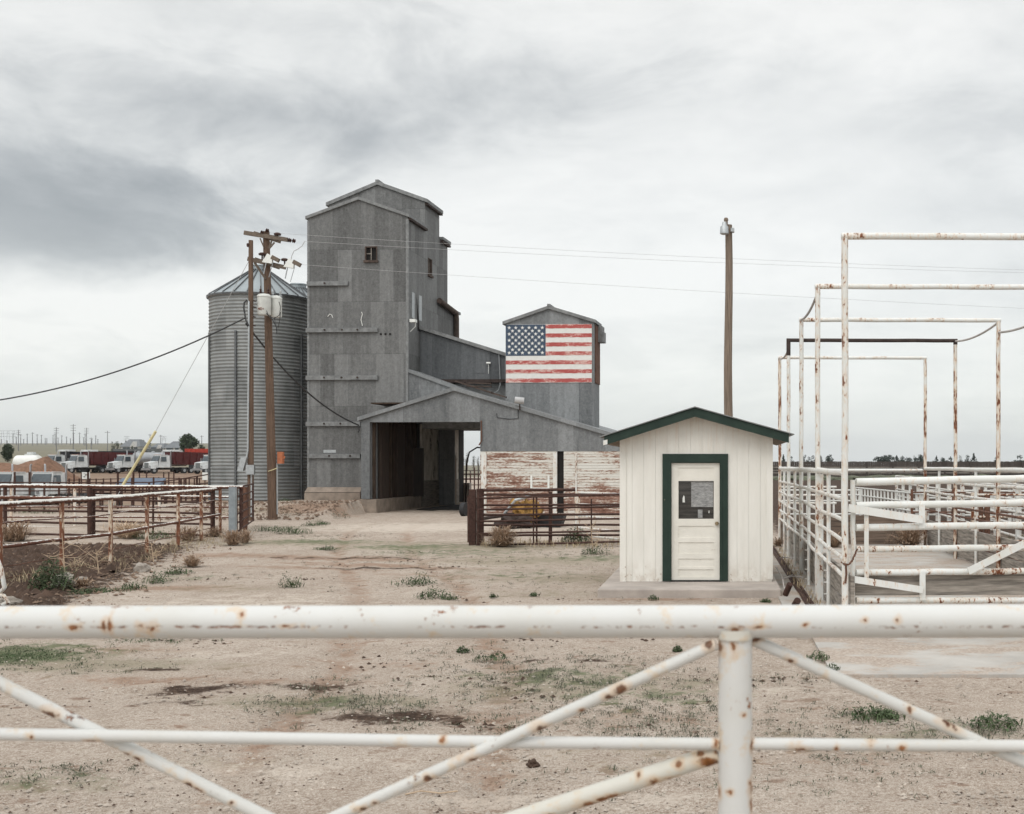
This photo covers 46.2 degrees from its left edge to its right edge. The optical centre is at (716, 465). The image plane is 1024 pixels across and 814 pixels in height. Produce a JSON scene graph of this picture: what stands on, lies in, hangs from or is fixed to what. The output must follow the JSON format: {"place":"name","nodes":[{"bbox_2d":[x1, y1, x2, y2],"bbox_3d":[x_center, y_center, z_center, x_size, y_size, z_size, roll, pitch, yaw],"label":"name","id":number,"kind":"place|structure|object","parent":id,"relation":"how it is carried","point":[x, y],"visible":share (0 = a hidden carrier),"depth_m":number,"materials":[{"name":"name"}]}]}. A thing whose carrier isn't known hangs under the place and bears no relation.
{"place":"outdoors","nodes":[
{"label":"outdoors","id":0,"kind":"place"},
{"bbox_2d":[0,530,825,604],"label":"dry grass","id":1,"kind":"structure","parent":0,"point":[596,545],"depth_m":27.37,"materials":[{"name":"plant"}]},
{"bbox_2d":[0,443,1023,813],"bbox_3d":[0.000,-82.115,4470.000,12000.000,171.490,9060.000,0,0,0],"label":"ground","id":2,"kind":"structure","parent":0,"point":[426,531],"depth_m":10.99,"materials":[{"name":"soil"}]},
{"bbox_2d":[0,561,9,605],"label":"gate leaf","id":3,"kind":"object","parent":2,"relation":"on","point":[4,587],"visible":0.99,"depth_m":17.38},
{"bbox_2d":[0,443,13,461],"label":"tree","id":4,"kind":"object","parent":2,"relation":"on","point":[7,452],"visible":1,"depth_m":259.44,"materials":[{"name":"green plant"}]},
{"bbox_2d":[3,515,47,540],"bbox_3d":[-19.746,1.797,32.936,1.647,0.897,1.849,0,0,0],"label":"tumbleweed","id":5,"kind":"object","parent":2,"relation":"on","point":[17,532],"visible":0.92,"depth_m":32.73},
{"bbox_2d":[12,455,41,464],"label":"storage tank","id":6,"kind":"object","parent":2,"relation":"on","point":[19,459],"visible":0.38,"depth_m":166.78,"materials":[{"name":"white metal"}]},
{"bbox_2d":[0,456,83,481],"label":"dirt mound","id":7,"kind":"object","parent":2,"relation":"on","point":[49,462],"visible":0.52,"depth_m":148.64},
{"bbox_2d":[0,464,83,504],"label":"haul truck","id":8,"kind":"object","parent":2,"relation":"on","point":[5,476],"visible":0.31,"depth_m":103.58,"materials":[{"name":"white metal"}]},
{"bbox_2d":[24,557,81,591],"bbox_3d":[-11.233,1.853,19.831,0.816,0.601,0.906,0,0,-42],"label":"green bush","id":9,"kind":"object","parent":2,"relation":"on","point":[43,580],"visible":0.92,"depth_m":19.75,"materials":[{"name":"green plant"}]},
{"bbox_2d":[18,464,109,504],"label":"haul truck","id":10,"kind":"object","parent":2,"relation":"on","point":[45,476],"visible":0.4,"depth_m":106.33,"materials":[{"name":"white metal"}]},
{"bbox_2d":[41,535,89,572],"bbox_3d":[-12.302,1.713,22.219,0.941,0.856,0.468,0,0,0],"label":"dry stalk","id":11,"kind":"object","parent":2,"relation":"on","point":[63,561],"visible":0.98,"depth_m":22.13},
{"bbox_2d":[0,542,170,605],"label":"manure clods","id":12,"kind":"object","parent":2,"relation":"on","point":[20,590],"visible":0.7,"depth_m":25.53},
{"bbox_2d":[69,575,103,587],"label":"tumbleweed","id":13,"kind":"object","parent":2,"relation":"on","point":[83,582],"visible":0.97,"depth_m":20.26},
{"bbox_2d":[48,450,127,472],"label":"haul truck","id":14,"kind":"object","parent":2,"relation":"on","point":[64,455],"visible":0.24,"depth_m":192.72,"materials":[{"name":"white metal"}]},
{"bbox_2d":[66,586,119,594],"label":"weed clump","id":15,"kind":"object","parent":2,"relation":"on","point":[90,590],"visible":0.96,"depth_m":19.59,"materials":[{"name":"green plant"}]},
{"bbox_2d":[76,539,115,572],"bbox_3d":[-12.148,1.753,22.954,0.776,0.776,0.252,0,0,-11],"label":"dry stalk","id":16,"kind":"object","parent":2,"relation":"on","point":[104,544],"visible":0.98,"depth_m":22.96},
{"bbox_2d":[61,450,142,472],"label":"haul truck","id":17,"kind":"object","parent":2,"relation":"on","point":[88,457],"visible":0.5,"depth_m":191.09,"materials":[{"name":"white metal"}]},
{"bbox_2d":[0,487,221,579],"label":"pipe fence","id":18,"kind":"object","parent":2,"relation":"on","point":[110,533],"visible":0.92,"depth_m":25.26,"materials":[{"name":"metal"}]},
{"bbox_2d":[0,487,228,525],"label":"pipe fence","id":19,"kind":"object","parent":2,"relation":"on","point":[74,507],"visible":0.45,"depth_m":40.94,"materials":[{"name":"metal"}]},
{"bbox_2d":[0,472,228,509],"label":"yard fence","id":20,"kind":"object","parent":2,"relation":"on","point":[133,482],"visible":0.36,"depth_m":59.10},
{"bbox_2d":[4,544,231,605],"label":"dry manure crumbs","id":21,"kind":"object","parent":2,"relation":"on","point":[131,575],"visible":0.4,"depth_m":22.70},
{"bbox_2d":[0,484,243,535],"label":"pipe fence","id":22,"kind":"object","parent":2,"relation":"on","point":[88,511],"visible":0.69,"depth_m":35.43,"materials":[{"name":"metal"}]},
{"bbox_2d":[237,483,253,531],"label":"pipe gate","id":23,"kind":"structure","parent":22,"relation":"attached to","point":[247,501],"depth_m":38.90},
{"bbox_2d":[113,580,146,590],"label":"weed clump","id":24,"kind":"object","parent":2,"relation":"on","point":[130,587],"visible":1,"depth_m":20.09,"materials":[{"name":"green plant"}]},
{"bbox_2d":[94,518,169,538],"bbox_3d":[-17.178,1.864,34.236,2.350,0.843,2.134,0,0,0],"label":"tumbleweed","id":25,"kind":"object","parent":2,"relation":"on","point":[125,526],"visible":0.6,"depth_m":34.04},
{"bbox_2d":[60,478,205,508],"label":"yard fence","id":26,"kind":"object","parent":2,"relation":"on","point":[121,492],"visible":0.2,"depth_m":83.16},
{"bbox_2d":[67,472,201,491],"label":"yard fence","id":27,"kind":"object","parent":2,"relation":"on","point":[168,482],"visible":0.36,"depth_m":130.62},
{"bbox_2d":[119,439,151,448],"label":"house","id":28,"kind":"structure","parent":2,"relation":"on","point":[137,443],"depth_m":406.05,"materials":[{"name":"grey"}]},
{"bbox_2d":[115,478,165,504],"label":"feed bunk","id":29,"kind":"object","parent":2,"relation":"on","point":[146,480],"visible":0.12,"depth_m":96.16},
{"bbox_2d":[133,562,150,572],"bbox_3d":[-11.494,2.081,23.406,0.319,0.278,0.216,0,0,0],"label":"stone","id":30,"kind":"object","parent":2,"relation":"on","point":[139,567],"visible":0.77,"depth_m":23.34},
{"bbox_2d":[105,450,188,472],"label":"haul truck","id":31,"kind":"object","parent":2,"relation":"on","point":[120,462],"visible":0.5,"depth_m":189.93,"materials":[{"name":"white metal"}]},
{"bbox_2d":[130,527,175,539],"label":"weed clump","id":32,"kind":"object","parent":2,"relation":"on","point":[152,534],"visible":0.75,"depth_m":33.84,"materials":[{"name":"green plant"}]},
{"bbox_2d":[92,488,213,535],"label":"pipe gate","id":33,"kind":"structure","parent":2,"relation":"on","point":[211,523],"depth_m":35.22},
{"bbox_2d":[142,568,171,583],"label":"weed clump","id":34,"kind":"object","parent":2,"relation":"on","point":[153,579],"visible":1,"depth_m":21.21,"materials":[{"name":"green plant"}]},
{"bbox_2d":[154,565,193,574],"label":"weed clump","id":35,"kind":"object","parent":2,"relation":"on","point":[175,572],"visible":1,"depth_m":22.97,"materials":[{"name":"green plant"}]},
{"bbox_2d":[141,450,207,473],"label":"haul truck","id":36,"kind":"object","parent":2,"relation":"on","point":[167,459],"visible":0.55,"depth_m":189.01,"materials":[{"name":"white metal"}]},
{"bbox_2d":[164,441,191,451],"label":"house","id":37,"kind":"structure","parent":2,"relation":"on","point":[173,445],"depth_m":380.32,"materials":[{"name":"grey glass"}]},
{"bbox_2d":[163,524,206,540],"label":"tumbleweed","id":38,"kind":"object","parent":2,"relation":"on","point":[188,536],"visible":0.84,"depth_m":32.73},
{"bbox_2d":[178,433,199,451],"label":"tree","id":39,"kind":"object","parent":2,"relation":"on","point":[188,441],"visible":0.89,"depth_m":329.06,"materials":[{"name":"green plant"}]},
{"bbox_2d":[170,554,211,566],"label":"tumbleweed","id":40,"kind":"object","parent":2,"relation":"on","point":[190,560],"visible":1,"depth_m":24.53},
{"bbox_2d":[192,454,207,473],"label":"haul truck","id":41,"kind":"object","parent":2,"relation":"on","point":[202,464],"visible":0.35,"depth_m":184.11,"materials":[{"name":"white metal"}]},
{"bbox_2d":[204,526,224,536],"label":"tumbleweed","id":42,"kind":"object","parent":2,"relation":"on","point":[215,532],"visible":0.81,"depth_m":34.63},
{"bbox_2d":[216,528,248,545],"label":"tumbleweed","id":43,"kind":"object","parent":2,"relation":"on","point":[234,538],"visible":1,"depth_m":31.08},
{"bbox_2d":[229,487,236,534],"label":"steel column","id":44,"kind":"structure","parent":2,"relation":"on","point":[232,508],"depth_m":33.34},
{"bbox_2d":[243,487,247,529],"bbox_3d":[-15.516,1.479,38.507,0.157,1.522,0.155,0,0,0],"label":"wooden post","id":45,"kind":"object","parent":2,"relation":"on","point":[245,513],"visible":0.65,"depth_m":38.44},
{"bbox_2d":[237,240,255,520],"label":"utility pole","id":46,"kind":"object","parent":2,"relation":"on","point":[248,459],"visible":0.95,"depth_m":45.10,"materials":[{"name":"brown wood"}]},
{"bbox_2d":[0,318,244,400],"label":"service cable","id":47,"kind":"object","parent":46,"relation":"attached to","point":[126,367],"visible":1,"depth_m":44.67,"materials":[{"name":"black metal"}]},
{"bbox_2d":[156,263,247,429],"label":"guy wire","id":48,"kind":"object","parent":46,"relation":"attached to","point":[202,345],"visible":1,"depth_m":46.15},
{"bbox_2d":[113,431,156,504],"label":"guy guard","id":49,"kind":"object","parent":48,"relation":"attached to","point":[139,458],"visible":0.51,"depth_m":47.47,"materials":[{"name":"yellow plastic"}]},
{"bbox_2d":[245,323,359,432],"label":"service cable","id":50,"kind":"object","parent":46,"relation":"attached to","point":[280,365],"visible":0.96,"depth_m":48.64,"materials":[{"name":"black metal"}]},
{"bbox_2d":[151,499,356,519],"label":"bank clods","id":51,"kind":"object","parent":2,"relation":"on","point":[281,508],"visible":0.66,"depth_m":48.61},
{"bbox_2d":[206,264,306,500],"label":"grain bin","id":52,"kind":"object","parent":2,"relation":"on","point":[227,391],"visible":0.74,"depth_m":57.09,"materials":[{"name":"metal"}]},
{"bbox_2d":[244,228,304,519],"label":"utility pole","id":53,"kind":"object","parent":2,"relation":"on","point":[269,306],"visible":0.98,"depth_m":45.84,"materials":[{"name":"brown wood"}]},
{"bbox_2d":[281,233,1012,269],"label":"power line","id":54,"kind":"object","parent":53,"relation":"attached to","point":[629,253],"visible":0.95,"depth_m":50.02,"materials":[{"name":"grey metal"}]},
{"bbox_2d":[312,265,1007,307],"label":"power line","id":55,"kind":"object","parent":53,"relation":"attached to","point":[644,287],"visible":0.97,"depth_m":49.40,"materials":[{"name":"grey metal"}]},
{"bbox_2d":[305,241,1021,272],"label":"power line","id":56,"kind":"object","parent":53,"relation":"attached to","point":[650,259],"visible":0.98,"depth_m":49.36,"materials":[{"name":"grey metal"}]},
{"bbox_2d":[278,571,304,587],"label":"weed clump","id":57,"kind":"object","parent":2,"relation":"on","point":[290,585],"visible":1,"depth_m":20.42,"materials":[{"name":"green plant"}]},
{"bbox_2d":[290,283,306,295],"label":"grain bin","id":58,"kind":"object","parent":2,"relation":"on","point":[301,287],"depth_m":64.59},
{"bbox_2d":[0,535,618,669],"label":"grass mat","id":59,"kind":"object","parent":2,"relation":"on","point":[8,655],"depth_m":13.27,"materials":[{"name":"green plant"}]},
{"bbox_2d":[304,179,460,504],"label":"mill tower","id":60,"kind":"structure","parent":2,"relation":"on","point":[364,322],"depth_m":54.69,"materials":[{"name":"metal"}]},
{"bbox_2d":[363,246,377,262],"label":"window frame","id":61,"kind":"structure","parent":60,"relation":"in","point":[370,251],"depth_m":54.65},
{"bbox_2d":[391,571,436,586],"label":"weed clump","id":62,"kind":"object","parent":2,"relation":"on","point":[417,581],"visible":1,"depth_m":20.91,"materials":[{"name":"green plant"}]},
{"bbox_2d":[413,585,450,599],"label":"weed clump","id":63,"kind":"object","parent":2,"relation":"on","point":[430,594],"visible":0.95,"depth_m":18.83,"materials":[{"name":"green plant"}]},
{"bbox_2d":[10,523,918,747],"bbox_3d":[-8.863,2.132,26.957,12.950,0.038,38.852,0,0,-21],"label":"scattered dung","id":64,"kind":"object","parent":2,"relation":"on","point":[485,723],"visible":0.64,"depth_m":11.67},
{"bbox_2d":[469,489,475,544],"bbox_3d":[-6.552,1.445,31.400,0.170,1.590,0.160,0,0,0],"label":"wooden post","id":65,"kind":"object","parent":2,"relation":"on","point":[472,493],"visible":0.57,"depth_m":31.32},
{"bbox_2d":[357,369,619,512],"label":"drive through shed","id":66,"kind":"structure","parent":2,"relation":"on","point":[520,446],"depth_m":52.31,"materials":[{"name":"grey metal"}]},
{"bbox_2d":[419,326,505,429],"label":"conveyor gallery","id":67,"kind":"object","parent":66,"relation":"on","point":[448,358],"visible":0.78,"depth_m":56.23,"materials":[{"name":"metal"}]},
{"bbox_2d":[480,451,556,512],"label":"board door","id":68,"kind":"structure","parent":66,"relation":"in","point":[505,469],"depth_m":52.24,"materials":[{"name":"white wood"}]},
{"bbox_2d":[481,451,619,512],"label":"board wall","id":69,"kind":"structure","parent":66,"relation":"in","point":[584,471],"depth_m":52.07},
{"bbox_2d":[502,304,605,455],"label":"flag tower","id":70,"kind":"structure","parent":66,"relation":"on","point":[552,360],"depth_m":55.05,"materials":[{"name":"metal"}]},
{"bbox_2d":[474,651,506,660],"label":"weed clump","id":71,"kind":"object","parent":2,"relation":"on","point":[492,656],"visible":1,"depth_m":12.87,"materials":[{"name":"green plant"}]},
{"bbox_2d":[475,525,521,546],"bbox_3d":[-5.672,1.859,30.821,1.404,0.655,1.450,0,0,0],"label":"tumbleweed","id":72,"kind":"object","parent":2,"relation":"on","point":[499,537],"visible":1,"depth_m":30.61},
{"bbox_2d":[0,605,1023,813],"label":"foreground gate","id":73,"kind":"structure","parent":2,"relation":"on","point":[738,631],"depth_m":2.13,"materials":[{"name":"metal"}]},
{"bbox_2d":[0,549,1023,813],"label":"pebbles","id":74,"kind":"object","parent":2,"relation":"on","point":[278,791],"visible":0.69,"depth_m":8.55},
{"bbox_2d":[0,531,1023,805],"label":"weeds","id":75,"kind":"object","parent":2,"relation":"on","point":[540,675],"visible":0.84,"depth_m":10.32,"materials":[{"name":"green plant"}]},
{"bbox_2d":[0,528,1023,813],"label":"dark soil crumbs","id":76,"kind":"object","parent":2,"relation":"on","point":[450,726],"visible":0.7,"depth_m":8.68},
{"bbox_2d":[484,498,543,528],"bbox_3d":[-6.969,1.580,39.849,2.214,1.173,1.101,0,0,0],"label":"farm implement","id":77,"kind":"object","parent":2,"relation":"on","point":[517,500],"visible":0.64,"depth_m":39.59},
{"bbox_2d":[467,492,619,545],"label":"pipe gate","id":78,"kind":"structure","parent":2,"relation":"on","point":[478,520],"depth_m":30.92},
{"bbox_2d":[476,488,619,543],"bbox_3d":[-4.416,1.430,31.599,4.134,1.622,0.204,0,0,0],"label":"pipe fence","id":79,"kind":"object","parent":2,"relation":"on","point":[550,514],"visible":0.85,"depth_m":31.54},
{"bbox_2d":[534,515,565,526],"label":"water trough","id":80,"kind":"object","parent":2,"relation":"on","point":[553,517],"visible":0.21,"depth_m":40.15,"materials":[{"name":"metal"}]},
{"bbox_2d":[557,526,593,541],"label":"green bush","id":81,"kind":"object","parent":2,"relation":"on","point":[575,538],"visible":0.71,"depth_m":31.68,"materials":[{"name":"green plant"}]},
{"bbox_2d":[581,544,609,554],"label":"weed clump","id":82,"kind":"object","parent":2,"relation":"on","point":[592,552],"visible":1,"depth_m":28.08,"materials":[{"name":"green plant"}]},
{"bbox_2d":[575,491,619,539],"bbox_3d":[-2.986,1.504,32.600,0.168,1.475,4.040,0,0,-34],"label":"pipe fence","id":83,"kind":"object","parent":2,"relation":"on","point":[577,501],"visible":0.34,"depth_m":33.60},
{"bbox_2d":[598,567,780,597],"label":"concrete slab","id":84,"kind":"structure","parent":2,"relation":"on","point":[612,586],"depth_m":19.06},
{"bbox_2d":[599,406,793,581],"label":"scale office","id":85,"kind":"structure","parent":84,"relation":"on","point":[696,494],"depth_m":20.20,"materials":[{"name":"wood"}]},
{"bbox_2d":[672,463,719,579],"bbox_3d":[-0.367,0.976,20.202,0.831,2.024,0.115,0,0,0],"label":"door","id":86,"kind":"structure","parent":85,"relation":"in","point":[695,486],"depth_m":20.23,"materials":[{"name":"paint"}]},
{"bbox_2d":[720,217,733,416],"bbox_3d":[0.315,-2.299,31.865,0.351,8.881,0.535,0,0,24],"label":"light pole","id":87,"kind":"object","parent":2,"relation":"on","point":[726,229],"visible":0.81,"depth_m":31.91,"materials":[{"name":"brown wood"}]},
{"bbox_2d":[778,466,854,604],"bbox_3d":[1.675,1.112,22.750,0.218,2.156,16.301,0,0,0],"label":"pen fence","id":88,"kind":"object","parent":2,"relation":"on","point":[822,570],"visible":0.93,"depth_m":18.45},
{"bbox_2d":[848,475,1023,603],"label":"pen gate","id":89,"kind":"structure","parent":88,"relation":"attached to","point":[976,579],"depth_m":14.96,"materials":[{"name":"metal"}]},
{"bbox_2d":[781,489,860,514],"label":"pen fence","id":90,"kind":"object","parent":2,"relation":"on","point":[859,495],"visible":0.27,"depth_m":43.97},
{"bbox_2d":[842,703,905,724],"bbox_3d":[1.330,2.087,9.886,0.548,0.136,0.609,0,0,0],"label":"weed clump","id":91,"kind":"object","parent":2,"relation":"on","point":[863,713],"visible":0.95,"depth_m":9.87,"materials":[{"name":"green plant"}]},
{"bbox_2d":[773,474,985,479],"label":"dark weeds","id":92,"kind":"object","parent":2,"relation":"on","point":[850,477],"visible":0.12,"depth_m":170.35,"materials":[{"name":"green plant"}]},
{"bbox_2d":[855,487,923,514],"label":"pen fence","id":93,"kind":"object","parent":2,"relation":"on","point":[888,498],"visible":0.34,"depth_m":45.65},
{"bbox_2d":[773,461,1023,476],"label":"board windbreak","id":94,"kind":"object","parent":2,"relation":"on","point":[892,465],"visible":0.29,"depth_m":180.00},
{"bbox_2d":[812,638,1023,677],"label":"concrete apron","id":95,"kind":"object","parent":2,"relation":"on","point":[927,657],"depth_m":12.95,"materials":[{"name":"concrete"}]},
{"bbox_2d":[895,475,1023,539],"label":"pen fence","id":96,"kind":"object","parent":2,"relation":"on","point":[1017,511],"visible":0.29,"depth_m":36.55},
{"bbox_2d":[911,489,1023,522],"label":"pen fence","id":97,"kind":"object","parent":2,"relation":"on","point":[912,511],"visible":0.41,"depth_m":35.84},
{"bbox_2d":[920,489,1023,520],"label":"pen fence","id":98,"kind":"object","parent":2,"relation":"on","point":[972,490],"visible":0.31,"depth_m":45.08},
{"bbox_2d":[924,467,1023,567],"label":"pen fence","id":99,"kind":"object","parent":2,"relation":"on","point":[970,537],"visible":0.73,"depth_m":24.80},
{"bbox_2d":[984,495,989,552],"bbox_3d":[6.236,1.465,27.002,0.138,1.550,0.136,0,0,0],"label":"wooden post","id":100,"kind":"object","parent":2,"relation":"on","point":[987,518],"visible":0.34,"depth_m":26.94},
{"bbox_2d":[961,711,1022,731],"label":"weed clump","id":101,"kind":"object","parent":2,"relation":"on","point":[987,719],"visible":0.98,"depth_m":9.57,"materials":[{"name":"green plant"}]},
{"bbox_2d":[971,493,1023,541],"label":"pen fence","id":102,"kind":"object","parent":2,"relation":"on","point":[972,512],"visible":0.37,"depth_m":26.94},
{"bbox_2d":[0,0,1023,464],"label":"sky","id":103,"kind":"structure","parent":0,"point":[141,141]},
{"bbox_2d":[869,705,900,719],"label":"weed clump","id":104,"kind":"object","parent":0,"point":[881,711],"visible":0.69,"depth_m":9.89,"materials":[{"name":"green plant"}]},
{"bbox_2d":[773,541,1023,638],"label":"pen floor","id":105,"kind":"structure","parent":0,"point":[905,560],"depth_m":25.11,"materials":[{"name":"concrete"}]},
{"bbox_2d":[773,546,814,604],"bbox_3d":[1.410,2.107,22.750,0.120,0.045,16.500,0,0,0],"label":"steel channel","id":106,"kind":"object","parent":105,"relation":"on","point":[805,596],"visible":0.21,"depth_m":21.12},
{"bbox_2d":[781,469,922,543],"bbox_3d":[3.580,1.103,31.270,3.840,2.014,0.140,0,0,0],"label":"fence","id":107,"kind":"object","parent":105,"relation":"on","point":[877,537],"visible":0.41,"depth_m":31.20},
{"bbox_2d":[778,356,926,544],"bbox_3d":[3.581,-0.321,30.899,3.930,5.122,0.095,0,0,0],"label":"overhead frame","id":108,"kind":"object","parent":105,"relation":"on","point":[924,358],"visible":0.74,"depth_m":30.86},
{"bbox_2d":[779,338,957,558],"bbox_3d":[3.539,-0.326,28.777,3.904,5.132,4.251,0,0,0],"label":"overhead frame","id":109,"kind":"object","parent":105,"relation":"on","point":[788,347],"visible":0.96,"depth_m":26.66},
{"bbox_2d":[885,522,928,544],"bbox_3d":[5.019,1.824,30.586,1.694,0.772,1.523,0,0,-42],"label":"tumbleweed","id":110,"kind":"object","parent":105,"relation":"on","point":[910,537],"visible":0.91,"depth_m":30.39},
{"bbox_2d":[799,317,1023,573],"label":"overhead frame","id":111,"kind":"object","parent":105,"relation":"on","point":[997,324],"visible":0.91,"depth_m":22.96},
{"bbox_2d":[800,284,1023,473],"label":"overhead frame","id":112,"kind":"object","parent":105,"relation":"on","point":[816,300],"visible":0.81,"depth_m":18.66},
{"bbox_2d":[841,233,1023,604],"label":"overhead frame","id":113,"kind":"object","parent":105,"relation":"on","point":[845,237],"visible":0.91,"depth_m":14.57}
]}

